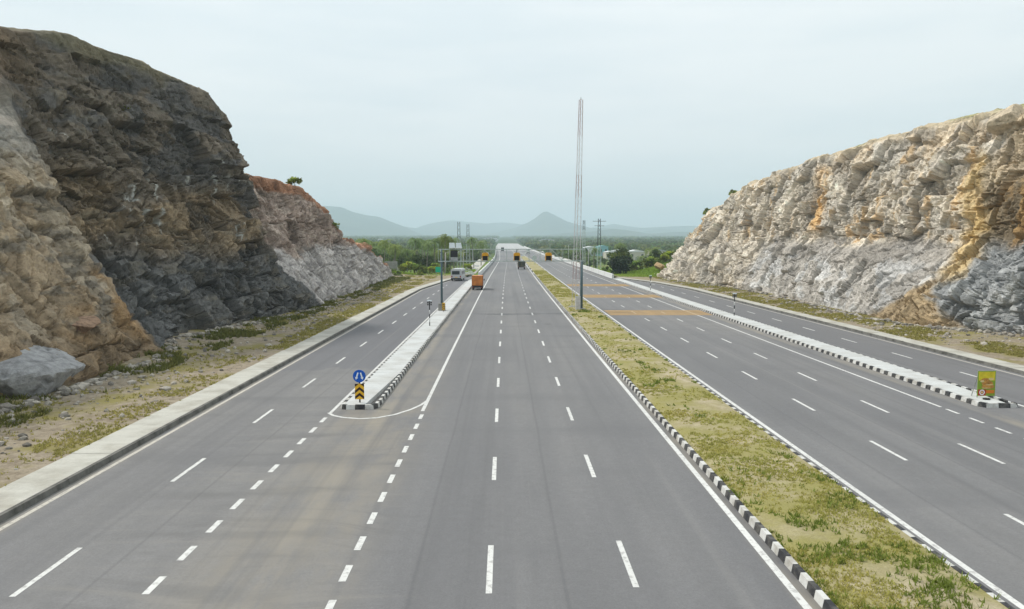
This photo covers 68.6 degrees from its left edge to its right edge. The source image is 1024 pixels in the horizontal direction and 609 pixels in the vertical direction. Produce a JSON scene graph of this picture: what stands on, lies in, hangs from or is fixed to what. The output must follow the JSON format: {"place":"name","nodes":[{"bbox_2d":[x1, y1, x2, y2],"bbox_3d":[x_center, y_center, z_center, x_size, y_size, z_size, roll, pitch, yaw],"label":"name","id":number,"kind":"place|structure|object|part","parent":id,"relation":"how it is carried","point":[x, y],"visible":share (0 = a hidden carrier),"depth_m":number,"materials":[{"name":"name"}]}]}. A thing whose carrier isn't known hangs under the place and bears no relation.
{"place":"outdoors","nodes":[
{"label":"outdoors","id":0,"kind":"place"},
{"bbox_2d":[0,26,393,397],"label":"cliff","id":1,"kind":"structure","parent":0,"point":[157,220],"depth_m":67.42,"materials":[{"name":"stone"}]},
{"bbox_2d":[72,316,100,333],"bbox_3d":[-28.716,1.528,49.358,3.024,1.472,2.636,-2,5,-20],"label":"boulder","id":2,"kind":"object","parent":1,"relation":"on","point":[83,324],"visible":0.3,"depth_m":48.89,"materials":[{"name":"stone"}]},
{"bbox_2d":[285,176,302,184],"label":"shrub","id":3,"kind":"object","parent":1,"relation":"on","point":[293,180],"visible":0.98,"depth_m":118.28,"materials":[{"name":"green plant"}]},
{"bbox_2d":[0,276,465,512],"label":"pavement","id":4,"kind":"structure","parent":0,"point":[14,493],"depth_m":34.94,"materials":[{"name":"concrete"}]},
{"bbox_2d":[323,206,422,235],"bbox_3d":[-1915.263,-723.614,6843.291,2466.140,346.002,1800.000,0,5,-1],"label":"hill","id":5,"kind":"structure","parent":0,"point":[353,223],"depth_m":6472.65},
{"bbox_2d":[457,222,460,264],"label":"lattice tower","id":6,"kind":"structure","parent":0,"point":[457,241],"depth_m":249.89,"materials":[{"name":"metal"}]},
{"bbox_2d":[0,273,1023,487],"bbox_3d":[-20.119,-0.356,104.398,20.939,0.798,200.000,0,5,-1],"label":"verge","id":7,"kind":"structure","parent":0,"point":[45,432],"depth_m":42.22,"materials":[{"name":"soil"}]},
{"bbox_2d":[0,243,1023,608],"bbox_3d":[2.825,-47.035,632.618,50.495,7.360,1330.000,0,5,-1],"label":"road","id":8,"kind":"structure","parent":0,"point":[510,443],"depth_m":28.18,"materials":[{"name":"asphalt"}]},
{"bbox_2d":[0,279,453,522],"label":"kerb","id":9,"kind":"structure","parent":8,"relation":"on","point":[40,496],"depth_m":33.18,"materials":[{"name":"concrete"}]},
{"bbox_2d":[341,401,379,409],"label":"kerb","id":10,"kind":"structure","parent":8,"relation":"on","point":[375,405],"depth_m":39.50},
{"bbox_2d":[343,287,460,402],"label":"kerb","id":11,"kind":"structure","parent":8,"relation":"on","point":[349,397],"depth_m":53.41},
{"bbox_2d":[345,279,471,404],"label":"traffic island","id":12,"kind":"structure","parent":8,"relation":"on","point":[381,379],"depth_m":55.83,"materials":[{"name":"concrete"}]},
{"bbox_2d":[353,370,365,401],"bbox_3d":[-8.135,4.380,40.068,0.680,1.820,0.108,0,5,-1],"label":"direction sign","id":13,"kind":"object","parent":12,"relation":"on","point":[359,376],"visible":1,"depth_m":40.01,"materials":[{"name":"metal"}]},
{"bbox_2d":[427,300,431,325],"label":"warning blinker","id":14,"kind":"object","parent":12,"relation":"on","point":[429,303],"visible":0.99,"depth_m":77.01,"materials":[{"name":"black paint"}]},
{"bbox_2d":[438,249,585,310],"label":"overhead gantry","id":15,"kind":"object","parent":12,"relation":"on","point":[581,286],"visible":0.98,"depth_m":94.76,"materials":[{"name":"metal"}]},
{"bbox_2d":[450,250,457,260],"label":"equipment box","id":16,"kind":"object","parent":15,"relation":"attached to","point":[454,255],"visible":1,"depth_m":93.53,"materials":[{"name":"metal"}]},
{"bbox_2d":[449,243,461,248],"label":"solar array","id":17,"kind":"object","parent":15,"relation":"on","point":[452,245],"visible":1,"depth_m":93.88,"materials":[{"name":"white glass"}]},
{"bbox_2d":[482,253,487,260],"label":"lane signal","id":18,"kind":"object","parent":15,"relation":"hanging from","point":[485,256],"visible":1,"depth_m":93.94,"materials":[{"name":"black paint"}]},
{"bbox_2d":[513,250,519,260],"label":"lane signal","id":19,"kind":"object","parent":15,"relation":"hanging from","point":[516,255],"visible":1,"depth_m":94.45,"materials":[{"name":"black paint"}]},
{"bbox_2d":[545,253,551,260],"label":"lane signal","id":20,"kind":"object","parent":15,"relation":"hanging from","point":[548,256],"visible":1,"depth_m":94.83,"materials":[{"name":"black paint"}]},
{"bbox_2d":[378,285,471,405],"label":"kerb","id":21,"kind":"structure","parent":8,"relation":"on","point":[385,394],"depth_m":55.22,"materials":[{"name":"concrete"}]},
{"bbox_2d":[451,268,464,280],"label":"bus","id":22,"kind":"object","parent":8,"relation":"on","point":[457,273],"visible":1,"depth_m":171.19,"materials":[{"name":"paint"}]},
{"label":"rear window","id":23,"kind":"part","parent":22,"relation":"part of","materials":[{"name":"black glass"}]},
{"bbox_2d":[472,275,484,289],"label":"cargo truck","id":24,"kind":"object","parent":8,"relation":"on","point":[477,281],"visible":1,"depth_m":138.83,"materials":[{"name":"metal"}]},
{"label":"rear door","id":25,"kind":"part","parent":24,"relation":"part of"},
{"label":"rear door","id":26,"kind":"part","parent":24,"relation":"part of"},
{"bbox_2d":[478,246,496,274],"bbox_3d":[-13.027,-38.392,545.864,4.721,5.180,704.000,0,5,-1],"label":"crash barrier","id":27,"kind":"object","parent":8,"relation":"on","point":[483,269],"visible":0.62,"depth_m":241.35,"materials":[{"name":"concrete"}]},
{"bbox_2d":[518,262,524,268],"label":"cargo truck","id":28,"kind":"object","parent":8,"relation":"on","point":[521,264],"visible":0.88,"depth_m":246.07,"materials":[{"name":"metal"}]},
{"bbox_2d":[524,246,613,277],"bbox_3d":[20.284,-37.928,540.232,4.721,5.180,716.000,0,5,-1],"label":"crash barrier","id":29,"kind":"object","parent":8,"relation":"on","point":[604,273],"visible":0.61,"depth_m":238.21,"materials":[{"name":"concrete"}]},
{"bbox_2d":[521,258,838,608],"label":"kerb","id":30,"kind":"structure","parent":8,"relation":"on","point":[811,586],"depth_m":24.90,"materials":[{"name":"concrete"}]},
{"bbox_2d":[520,256,1007,608],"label":"median","id":31,"kind":"object","parent":8,"relation":"on","point":[781,526],"visible":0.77,"depth_m":25.79,"materials":[{"name":"soil"}]},
{"bbox_2d":[569,99,582,306],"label":"radio mast","id":32,"kind":"object","parent":31,"relation":"on","point":[580,117],"visible":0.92,"depth_m":99.49,"materials":[{"name":"metal"}]},
{"bbox_2d":[575,296,580,309],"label":"control cabinet","id":33,"kind":"object","parent":31,"relation":"on","point":[577,302],"visible":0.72,"depth_m":95.64,"materials":[{"name":"white paint"}]},
{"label":"door","id":34,"kind":"part","parent":33,"relation":"part of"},
{"bbox_2d":[533,270,1009,608],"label":"grass","id":35,"kind":"structure","parent":31,"relation":"on","point":[946,585],"depth_m":23.76,"materials":[{"name":"plant"}]},
{"bbox_2d":[532,260,1014,608],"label":"kerb","id":36,"kind":"structure","parent":8,"relation":"on","point":[990,593],"depth_m":25.11,"materials":[{"name":"concrete"}]},
{"bbox_2d":[612,278,978,405],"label":"kerb","id":37,"kind":"structure","parent":8,"relation":"on","point":[935,389],"depth_m":55.55,"materials":[{"name":"concrete"}]},
{"bbox_2d":[613,278,1004,402],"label":"traffic island","id":38,"kind":"structure","parent":8,"relation":"on","point":[923,378],"depth_m":57.36,"materials":[{"name":"concrete"}]},
{"bbox_2d":[732,293,736,315],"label":"warning blinker","id":39,"kind":"object","parent":38,"relation":"on","point":[734,296],"visible":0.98,"depth_m":87.78,"materials":[{"name":"black paint"}]},
{"bbox_2d":[971,370,995,397],"bbox_3d":[26.114,4.389,41.599,1.000,1.550,0.596,0,5,-2],"label":"poster stand","id":40,"kind":"object","parent":38,"relation":"on","point":[986,380],"visible":1,"depth_m":41.31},
{"bbox_2d":[620,278,1007,402],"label":"kerb","id":41,"kind":"structure","parent":8,"relation":"on","point":[998,398],"depth_m":46.64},
{"bbox_2d":[614,277,1023,374],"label":"kerb","id":42,"kind":"structure","parent":8,"relation":"on","point":[937,351],"depth_m":68.71,"materials":[{"name":"concrete"}]},
{"bbox_2d":[971,400,1017,407],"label":"kerb","id":43,"kind":"structure","parent":8,"relation":"on","point":[999,405],"depth_m":39.88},
{"bbox_2d":[0,0,1023,227],"label":"sky","id":44,"kind":"structure","parent":0,"point":[406,113],"materials":[{"name":"white"}]},
{"bbox_2d":[397,236,643,274],"bbox_3d":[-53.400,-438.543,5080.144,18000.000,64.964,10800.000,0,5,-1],"label":"ground","id":45,"kind":"structure","parent":0,"point":[504,239],"depth_m":497.48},
{"bbox_2d":[0,345,85,396],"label":"boulder","id":46,"kind":"object","parent":45,"relation":"on","point":[39,370],"visible":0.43,"depth_m":40.84,"materials":[{"name":"stone"}]},
{"bbox_2d":[356,238,372,244],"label":"coconut palm","id":47,"kind":"object","parent":45,"relation":"on","point":[362,240],"visible":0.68,"depth_m":224.53,"materials":[{"name":"green plant"}]},
{"bbox_2d":[369,241,379,250],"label":"coconut palm","id":48,"kind":"object","parent":45,"relation":"on","point":[373,243],"visible":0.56,"depth_m":252.13,"materials":[{"name":"green plant"}]},
{"bbox_2d":[372,246,382,253],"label":"coconut palm","id":49,"kind":"object","parent":45,"relation":"on","point":[375,247],"visible":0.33,"depth_m":235.23,"materials":[{"name":"green plant"}]},
{"bbox_2d":[371,248,386,259],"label":"broadleaf tree","id":50,"kind":"object","parent":45,"relation":"on","point":[379,254],"visible":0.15,"depth_m":222.40,"materials":[{"name":"green plant"}]},
{"bbox_2d":[378,239,392,262],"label":"coconut palm","id":51,"kind":"object","parent":45,"relation":"on","point":[384,242],"visible":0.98,"depth_m":222.06,"materials":[{"name":"green plant"}]},
{"bbox_2d":[385,261,396,270],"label":"retaining wall","id":52,"kind":"structure","parent":45,"relation":"on","point":[392,264],"depth_m":203.74,"materials":[{"name":"grey concrete"}]},
{"bbox_2d":[383,256,398,262],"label":"broadleaf tree","id":53,"kind":"object","parent":45,"relation":"on","point":[389,258],"visible":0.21,"depth_m":255.35,"materials":[{"name":"green plant"}]},
{"bbox_2d":[387,243,403,260],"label":"coconut palm","id":54,"kind":"object","parent":45,"relation":"on","point":[396,247],"visible":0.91,"depth_m":227.58,"materials":[{"name":"green plant"}]},
{"bbox_2d":[393,271,402,275],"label":"shrub","id":55,"kind":"object","parent":45,"relation":"on","point":[397,273],"visible":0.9,"depth_m":185.70,"materials":[{"name":"green plant"}]},
{"bbox_2d":[397,254,406,270],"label":"broadleaf tree","id":56,"kind":"object","parent":45,"relation":"on","point":[400,262],"visible":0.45,"depth_m":276.00,"materials":[{"name":"green plant"}]},
{"bbox_2d":[398,263,408,272],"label":"shrub","id":57,"kind":"object","parent":45,"relation":"on","point":[404,266],"visible":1,"depth_m":193.72,"materials":[{"name":"green plant"}]},
{"bbox_2d":[401,248,414,271],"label":"coconut palm","id":58,"kind":"object","parent":45,"relation":"on","point":[407,253],"visible":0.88,"depth_m":230.93,"materials":[{"name":"green plant"}]},
{"bbox_2d":[404,253,422,270],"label":"broadleaf tree","id":59,"kind":"object","parent":45,"relation":"on","point":[416,259],"visible":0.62,"depth_m":224.47,"materials":[{"name":"green plant"}]},
{"bbox_2d":[409,263,420,273],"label":"shrub","id":60,"kind":"object","parent":45,"relation":"on","point":[414,266],"visible":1,"depth_m":198.44,"materials":[{"name":"green plant"}]},
{"bbox_2d":[407,237,424,272],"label":"coconut palm","id":61,"kind":"object","parent":45,"relation":"on","point":[415,241],"visible":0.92,"depth_m":236.81,"materials":[{"name":"green plant"}]},
{"bbox_2d":[417,265,430,272],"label":"shrub","id":62,"kind":"object","parent":45,"relation":"on","point":[423,269],"visible":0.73,"depth_m":205.06,"materials":[{"name":"green plant"}]},
{"bbox_2d":[419,255,435,270],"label":"broadleaf tree","id":63,"kind":"object","parent":45,"relation":"on","point":[429,262],"visible":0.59,"depth_m":229.47,"materials":[{"name":"green plant"}]},
{"bbox_2d":[421,242,435,266],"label":"coconut palm","id":64,"kind":"object","parent":45,"relation":"on","point":[428,245],"visible":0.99,"depth_m":225.72,"materials":[{"name":"green plant"}]},
{"bbox_2d":[427,266,435,272],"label":"shrub","id":65,"kind":"object","parent":45,"relation":"on","point":[431,269],"visible":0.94,"depth_m":202.12,"materials":[{"name":"green plant"}]},
{"bbox_2d":[425,238,442,260],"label":"coconut palm","id":66,"kind":"object","parent":45,"relation":"on","point":[431,240],"visible":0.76,"depth_m":235.26,"materials":[{"name":"green plant"}]},
{"bbox_2d":[431,248,439,272],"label":"coconut palm","id":67,"kind":"object","parent":45,"relation":"on","point":[435,253],"visible":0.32,"depth_m":247.87,"materials":[{"name":"green plant"}]},
{"bbox_2d":[431,263,440,266],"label":"shrub","id":68,"kind":"object","parent":45,"relation":"on","point":[436,264],"visible":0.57,"depth_m":212.27,"materials":[{"name":"green plant"}]},
{"bbox_2d":[435,267,440,276],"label":"guide sign","id":69,"kind":"object","parent":45,"relation":"on","point":[437,269],"visible":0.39,"depth_m":186.99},
{"bbox_2d":[432,253,450,270],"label":"broadleaf tree","id":70,"kind":"object","parent":45,"relation":"on","point":[447,259],"visible":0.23,"depth_m":252.58,"materials":[{"name":"green plant"}]},
{"bbox_2d":[435,250,447,272],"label":"coconut palm","id":71,"kind":"object","parent":45,"relation":"on","point":[437,253],"visible":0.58,"depth_m":238.92,"materials":[{"name":"green plant"}]},
{"bbox_2d":[437,234,452,273],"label":"coconut palm","id":72,"kind":"object","parent":45,"relation":"on","point":[445,239],"visible":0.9,"depth_m":203.82,"materials":[{"name":"green plant"}]},
{"bbox_2d":[442,251,455,265],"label":"broadleaf tree","id":73,"kind":"object","parent":45,"relation":"on","point":[448,263],"visible":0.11,"depth_m":311.00,"materials":[{"name":"green plant"}]},
{"bbox_2d":[448,237,459,268],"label":"coconut palm","id":74,"kind":"object","parent":45,"relation":"on","point":[455,242],"visible":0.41,"depth_m":243.08,"materials":[{"name":"green plant"}]},
{"bbox_2d":[466,225,469,268],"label":"lattice tower","id":75,"kind":"structure","parent":45,"relation":"on","point":[466,248],"depth_m":259.97,"materials":[{"name":"metal"}]},
{"bbox_2d":[464,263,472,268],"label":"shrub","id":76,"kind":"object","parent":45,"relation":"on","point":[468,266],"visible":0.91,"depth_m":230.42,"materials":[{"name":"green plant"}]},
{"bbox_2d":[464,245,475,263],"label":"coconut palm","id":77,"kind":"object","parent":45,"relation":"on","point":[468,250],"visible":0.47,"depth_m":376.02,"materials":[{"name":"green plant"}]},
{"bbox_2d":[466,237,477,267],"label":"coconut palm","id":78,"kind":"object","parent":45,"relation":"on","point":[471,241],"visible":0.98,"depth_m":260.06,"materials":[{"name":"green plant"}]},
{"bbox_2d":[474,240,486,264],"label":"coconut palm","id":79,"kind":"object","parent":45,"relation":"on","point":[483,243],"visible":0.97,"depth_m":296.71,"materials":[{"name":"green plant"}]},
{"bbox_2d":[0,276,1023,469],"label":"rubble","id":80,"kind":"object","parent":45,"relation":"on","point":[62,390],"visible":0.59,"depth_m":59.08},
{"bbox_2d":[342,235,688,263],"bbox_3d":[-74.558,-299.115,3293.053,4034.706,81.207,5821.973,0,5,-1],"label":"woodland","id":81,"kind":"object","parent":45,"relation":"on","point":[671,243],"visible":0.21,"depth_m":1197.36,"materials":[{"name":"green plant"}]},
{"bbox_2d":[393,261,669,276],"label":"grass","id":82,"kind":"structure","parent":45,"relation":"on","point":[653,271],"depth_m":198.46,"materials":[{"name":"plant"}]},
{"bbox_2d":[654,262,664,269],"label":"boulder","id":83,"kind":"object","parent":82,"relation":"on","point":[657,265],"visible":0.99,"depth_m":194.84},
{"bbox_2d":[582,221,585,264],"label":"lattice tower","id":84,"kind":"structure","parent":45,"relation":"on","point":[582,245],"depth_m":260.58,"materials":[{"name":"metal"}]},
{"bbox_2d":[583,246,595,255],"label":"warehouse","id":85,"kind":"structure","parent":45,"relation":"on","point":[588,247],"depth_m":698.24,"materials":[{"name":"white paint"}]},
{"bbox_2d":[590,247,601,267],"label":"coconut palm","id":86,"kind":"object","parent":45,"relation":"on","point":[595,249],"visible":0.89,"depth_m":260.59,"materials":[{"name":"green plant"}]},
{"bbox_2d":[597,219,600,269],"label":"power pylon","id":87,"kind":"object","parent":45,"relation":"on","point":[600,245],"visible":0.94,"depth_m":248.89,"materials":[{"name":"metal"}]},
{"bbox_2d":[595,245,608,255],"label":"warehouse","id":88,"kind":"structure","parent":45,"relation":"on","point":[604,248],"depth_m":688.48,"materials":[{"name":"teal metal"}]},
{"bbox_2d":[603,251,613,260],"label":"warehouse","id":89,"kind":"structure","parent":45,"relation":"on","point":[605,256],"depth_m":519.07,"materials":[{"name":"white paint"}]},
{"bbox_2d":[610,251,627,268],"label":"broadleaf tree","id":90,"kind":"object","parent":45,"relation":"on","point":[621,254],"visible":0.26,"depth_m":215.12,"materials":[{"name":"green plant"}]},
{"bbox_2d":[607,255,632,273],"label":"broadleaf tree","id":91,"kind":"object","parent":45,"relation":"on","point":[616,265],"visible":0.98,"depth_m":203.32,"materials":[{"name":"green plant"}]},
{"bbox_2d":[606,247,633,267],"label":"broadleaf tree","id":92,"kind":"object","parent":45,"relation":"on","point":[622,249],"visible":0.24,"depth_m":219.33,"materials":[{"name":"green plant"}]},
{"bbox_2d":[614,242,627,251],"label":"coconut palm","id":93,"kind":"object","parent":45,"relation":"on","point":[620,244],"visible":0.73,"depth_m":226.37,"materials":[{"name":"green plant"}]},
{"bbox_2d":[630,260,643,268],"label":"shrub","id":94,"kind":"object","parent":45,"relation":"on","point":[635,263],"visible":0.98,"depth_m":212.90,"materials":[{"name":"green plant"}]},
{"bbox_2d":[629,250,647,259],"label":"warehouse","id":95,"kind":"structure","parent":45,"relation":"on","point":[635,253],"depth_m":539.09,"materials":[{"name":"white paint"}]},
{"bbox_2d":[638,263,650,269],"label":"shrub","id":96,"kind":"object","parent":45,"relation":"on","point":[644,266],"visible":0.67,"depth_m":217.00,"materials":[{"name":"green plant"}]},
{"bbox_2d":[643,256,655,266],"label":"shrub","id":97,"kind":"object","parent":45,"relation":"on","point":[646,261],"visible":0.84,"depth_m":214.17,"materials":[{"name":"green plant"}]},
{"bbox_2d":[644,249,660,266],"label":"broadleaf tree","id":98,"kind":"object","parent":45,"relation":"on","point":[655,252],"visible":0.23,"depth_m":225.14,"materials":[{"name":"green plant"}]},
{"bbox_2d":[645,247,659,255],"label":"coconut palm","id":99,"kind":"object","parent":45,"relation":"on","point":[649,251],"visible":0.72,"depth_m":238.08,"materials":[{"name":"green plant"}]},
{"bbox_2d":[652,257,665,265],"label":"shrub","id":100,"kind":"object","parent":45,"relation":"on","point":[656,259],"visible":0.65,"depth_m":210.93,"materials":[{"name":"green plant"}]},
{"bbox_2d":[660,254,669,262],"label":"shrub","id":101,"kind":"object","parent":45,"relation":"on","point":[664,257],"visible":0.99,"depth_m":205.04,"materials":[{"name":"green plant"}]},
{"bbox_2d":[660,251,673,260],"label":"shrub","id":102,"kind":"object","parent":45,"relation":"on","point":[669,253],"visible":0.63,"depth_m":207.28,"materials":[{"name":"green plant"}]},
{"bbox_2d":[469,251,578,272],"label":"slip road","id":103,"kind":"structure","parent":0,"point":[479,264],"depth_m":326.99,"materials":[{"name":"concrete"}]},
{"bbox_2d":[418,220,638,230],"bbox_3d":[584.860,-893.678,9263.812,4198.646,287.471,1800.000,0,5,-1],"label":"hill","id":104,"kind":"structure","parent":0,"point":[450,225],"depth_m":8969.79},
{"bbox_2d":[482,212,609,236],"bbox_3d":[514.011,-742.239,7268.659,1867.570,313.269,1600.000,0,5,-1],"label":"hill","id":105,"kind":"structure","parent":0,"point":[545,223],"depth_m":6921.95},
{"bbox_2d":[403,226,697,235],"bbox_3d":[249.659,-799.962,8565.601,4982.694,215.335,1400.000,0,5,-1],"label":"hill","id":106,"kind":"structure","parent":0,"point":[476,233],"depth_m":8365.96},
{"bbox_2d":[542,229,691,235],"bbox_3d":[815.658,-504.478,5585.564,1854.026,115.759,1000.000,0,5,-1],"label":"hill","id":107,"kind":"structure","parent":0,"point":[613,232],"depth_m":5386.03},
{"bbox_2d":[642,229,692,233],"bbox_3d":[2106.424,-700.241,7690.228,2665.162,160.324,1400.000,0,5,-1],"label":"hill","id":108,"kind":"structure","parent":0,"point":[658,231],"depth_m":7494.40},
{"bbox_2d":[614,275,1023,365],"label":"verge","id":109,"kind":"structure","parent":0,"point":[968,348],"depth_m":66.54,"materials":[{"name":"soil"}]},
{"bbox_2d":[617,277,1023,370],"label":"pavement","id":110,"kind":"structure","parent":0,"point":[983,358],"depth_m":69.26,"materials":[{"name":"concrete"}]},
{"bbox_2d":[657,104,1023,333],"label":"cliff","id":111,"kind":"structure","parent":0,"point":[922,225],"depth_m":91.72,"materials":[{"name":"stone"}]},
{"bbox_2d":[986,104,1023,135],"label":"boulder","id":112,"kind":"object","parent":111,"relation":"on","point":[1002,121],"visible":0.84,"depth_m":77.28,"materials":[{"name":"stone"}]}
]}

